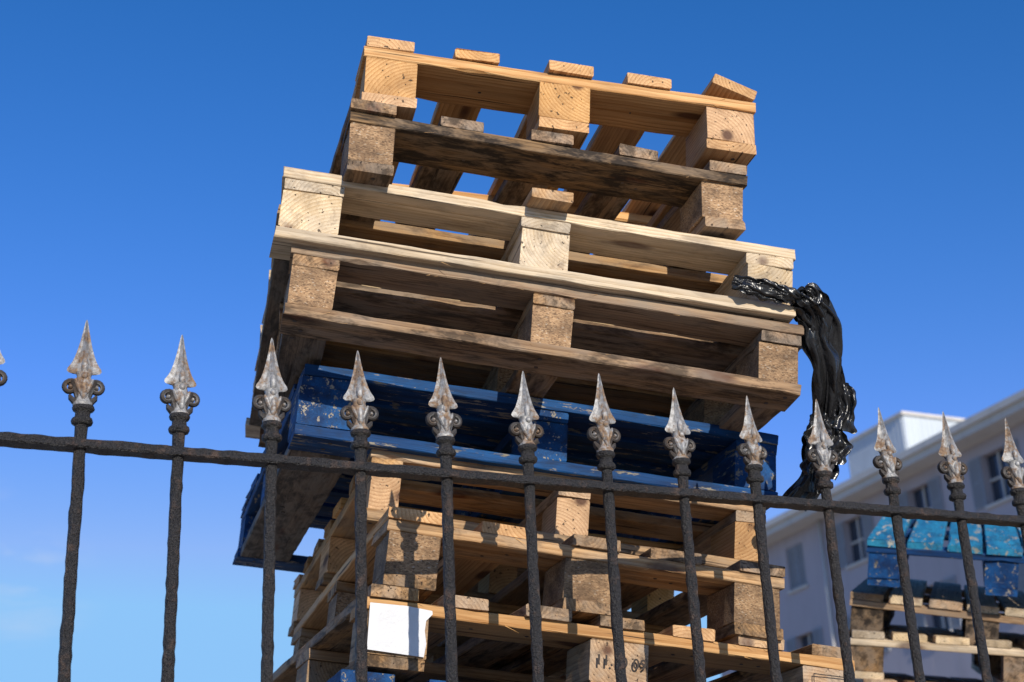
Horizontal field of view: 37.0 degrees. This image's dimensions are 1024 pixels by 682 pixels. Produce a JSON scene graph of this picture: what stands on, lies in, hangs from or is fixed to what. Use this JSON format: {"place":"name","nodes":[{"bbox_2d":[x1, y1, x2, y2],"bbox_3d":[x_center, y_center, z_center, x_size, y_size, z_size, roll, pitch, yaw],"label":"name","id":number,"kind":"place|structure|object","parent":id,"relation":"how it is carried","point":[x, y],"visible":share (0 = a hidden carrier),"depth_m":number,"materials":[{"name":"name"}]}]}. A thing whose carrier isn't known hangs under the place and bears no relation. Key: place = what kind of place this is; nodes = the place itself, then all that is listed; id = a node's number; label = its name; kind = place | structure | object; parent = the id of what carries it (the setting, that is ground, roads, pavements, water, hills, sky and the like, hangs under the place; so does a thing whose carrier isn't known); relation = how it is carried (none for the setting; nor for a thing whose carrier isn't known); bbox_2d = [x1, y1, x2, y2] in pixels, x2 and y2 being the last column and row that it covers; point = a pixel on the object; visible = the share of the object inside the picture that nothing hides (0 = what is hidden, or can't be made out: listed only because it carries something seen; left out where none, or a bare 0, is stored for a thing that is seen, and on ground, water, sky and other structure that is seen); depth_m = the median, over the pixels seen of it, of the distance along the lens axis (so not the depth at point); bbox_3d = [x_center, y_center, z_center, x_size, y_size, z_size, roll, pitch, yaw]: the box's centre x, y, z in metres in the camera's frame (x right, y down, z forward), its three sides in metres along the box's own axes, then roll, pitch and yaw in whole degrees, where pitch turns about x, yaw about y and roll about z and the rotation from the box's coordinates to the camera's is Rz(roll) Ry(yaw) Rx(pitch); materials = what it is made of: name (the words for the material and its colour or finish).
{"place":"outdoors","nodes":[
{"label":"outdoors","id":0,"kind":"place"},
{"bbox_2d":[0,0,1023,681],"label":"sky","id":1,"kind":"structure","parent":0,"point":[146,146],"materials":[{"name":"blue"}]},
{"bbox_2d":[721,421,1023,679],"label":"walls","id":2,"kind":"structure","parent":0,"point":[804,612],"depth_m":45.55,"materials":[{"name":"white paint"}]},
{"bbox_2d":[817,520,835,646],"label":"downpipe","id":3,"kind":"object","parent":2,"relation":"attached to","point":[826,585],"visible":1,"depth_m":48.71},
{"bbox_2d":[734,439,1023,671],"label":"shutters","id":4,"kind":"object","parent":2,"relation":"attached to","point":[796,563],"visible":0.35,"depth_m":45.68,"materials":[{"name":"grey wood"}]},
{"bbox_2d":[765,389,1023,546],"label":"eaves","id":5,"kind":"object","parent":2,"relation":"on","point":[979,427],"depth_m":44.45,"materials":[{"name":"white paint"}]},
{"bbox_2d":[848,415,958,477],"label":"rooftop plant room","id":6,"kind":"object","parent":5,"relation":"on","point":[904,432],"visible":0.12,"depth_m":49.11,"materials":[{"name":"paint"}]},
{"bbox_2d":[848,411,964,442],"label":"plant room roof","id":7,"kind":"structure","parent":6,"relation":"on","point":[885,421],"depth_m":49.29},
{"bbox_2d":[787,451,1012,644],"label":"window frames","id":8,"kind":"structure","parent":2,"relation":"attached to","point":[987,507],"depth_m":45.22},
{"bbox_2d":[801,449,1009,646],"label":"window panes","id":9,"kind":"object","parent":8,"relation":"in","point":[997,487],"visible":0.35,"depth_m":44.26,"materials":[{"name":"black glass"}]},
{"bbox_2d":[855,672,981,681],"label":"wooden pallet","id":10,"kind":"object","parent":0,"point":[895,677],"visible":0.43,"depth_m":5.19,"materials":[{"name":"brown wood"}]},
{"bbox_2d":[849,623,1023,681],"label":"wooden pallet","id":11,"kind":"object","parent":10,"relation":"on","point":[1006,653],"visible":0.73,"depth_m":4.70,"materials":[{"name":"brown wood"}]},
{"bbox_2d":[849,578,1023,645],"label":"wooden pallet","id":12,"kind":"object","parent":11,"relation":"on","point":[874,608],"visible":0.73,"depth_m":4.80,"materials":[{"name":"brown wood"}]},
{"bbox_2d":[866,517,1023,596],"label":"blue pallet","id":13,"kind":"object","parent":12,"relation":"on","point":[997,551],"visible":0.79,"depth_m":4.73,"materials":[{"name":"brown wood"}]},
{"bbox_3d":[-0.002,1.058,3.209,0.811,0.147,1.115,9,-24,-16],"label":"wooden pallet","id":14,"kind":"object","parent":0,"visible":0},
{"bbox_2d":[327,669,445,681],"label":"blue pallet","id":15,"kind":"object","parent":14,"relation":"on","point":[344,675],"visible":0.9,"depth_m":2.65,"materials":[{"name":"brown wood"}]},
{"bbox_2d":[273,583,854,681],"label":"wooden pallet","id":16,"kind":"object","parent":15,"relation":"on","point":[406,632],"visible":0.74,"depth_m":2.85,"materials":[{"name":"brown wood"}]},
{"bbox_2d":[291,506,784,677],"bbox_3d":[-0.017,0.645,3.374,0.787,0.147,1.214,10,-23,-13],"label":"wooden pallet","id":17,"kind":"object","parent":16,"relation":"on","point":[405,547],"visible":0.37,"depth_m":2.90,"materials":[{"name":"brown wood"}]},
{"bbox_2d":[288,449,765,636],"bbox_3d":[-0.029,0.545,3.511,0.824,0.152,1.210,9,-23,-12],"label":"wooden pallet","id":18,"kind":"object","parent":17,"relation":"on","point":[728,539],"visible":0.26,"depth_m":3.13,"materials":[{"name":"brown wood"}]},
{"bbox_2d":[232,363,778,572],"bbox_3d":[-0.078,0.378,3.500,0.993,0.149,1.124,9,-23,-13],"label":"blue pallet","id":19,"kind":"object","parent":18,"relation":"on","point":[313,423],"visible":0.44,"depth_m":3.10,"materials":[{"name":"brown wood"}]},
{"bbox_2d":[258,243,803,447],"bbox_3d":[-0.006,0.105,3.202,0.994,0.152,0.809,9,-23,-9],"label":"wooden pallet","id":20,"kind":"object","parent":19,"relation":"on","point":[551,341],"visible":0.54,"depth_m":2.91,"materials":[{"name":"brown wood"}]},
{"bbox_2d":[245,166,795,438],"bbox_3d":[-0.060,0.036,3.421,1.006,0.156,1.219,8,-23,-9],"label":"wooden pallet","id":21,"kind":"object","parent":20,"relation":"on","point":[537,246],"visible":0.23,"depth_m":2.92,"materials":[{"name":"brown wood"}]},
{"bbox_2d":[329,98,747,282],"bbox_3d":[-0.069,-0.121,3.436,0.788,0.148,1.213,8,-22,-12],"label":"wooden pallet","id":22,"kind":"object","parent":21,"relation":"on","point":[376,139],"visible":0.23,"depth_m":2.95,"materials":[{"name":"brown wood"}]},
{"bbox_2d":[352,36,756,259],"bbox_3d":[-0.029,-0.269,3.497,0.791,0.175,1.220,6,-22,-11],"label":"wooden pallet","id":23,"kind":"object","parent":22,"relation":"on","point":[714,120],"visible":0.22,"depth_m":3.00,"materials":[{"name":"brown wood"}]},
{"bbox_2d":[731,275,856,510],"bbox_3d":[0.562,0.099,2.931,0.170,0.413,0.312,-12,-25,21],"label":"black plastic wrap","id":24,"kind":"object","parent":21,"relation":"attached to","point":[833,391],"visible":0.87,"depth_m":2.94,"materials":[{"name":"black plastic"}]},
{"label":"ground","id":25,"kind":"structure","parent":0,"visible":0},
{"bbox_2d":[0,320,1023,681],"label":"iron fence","id":26,"kind":"object","parent":25,"relation":"on","point":[178,400],"visible":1,"depth_m":2.59,"materials":[{"name":"black metal"}]}
]}

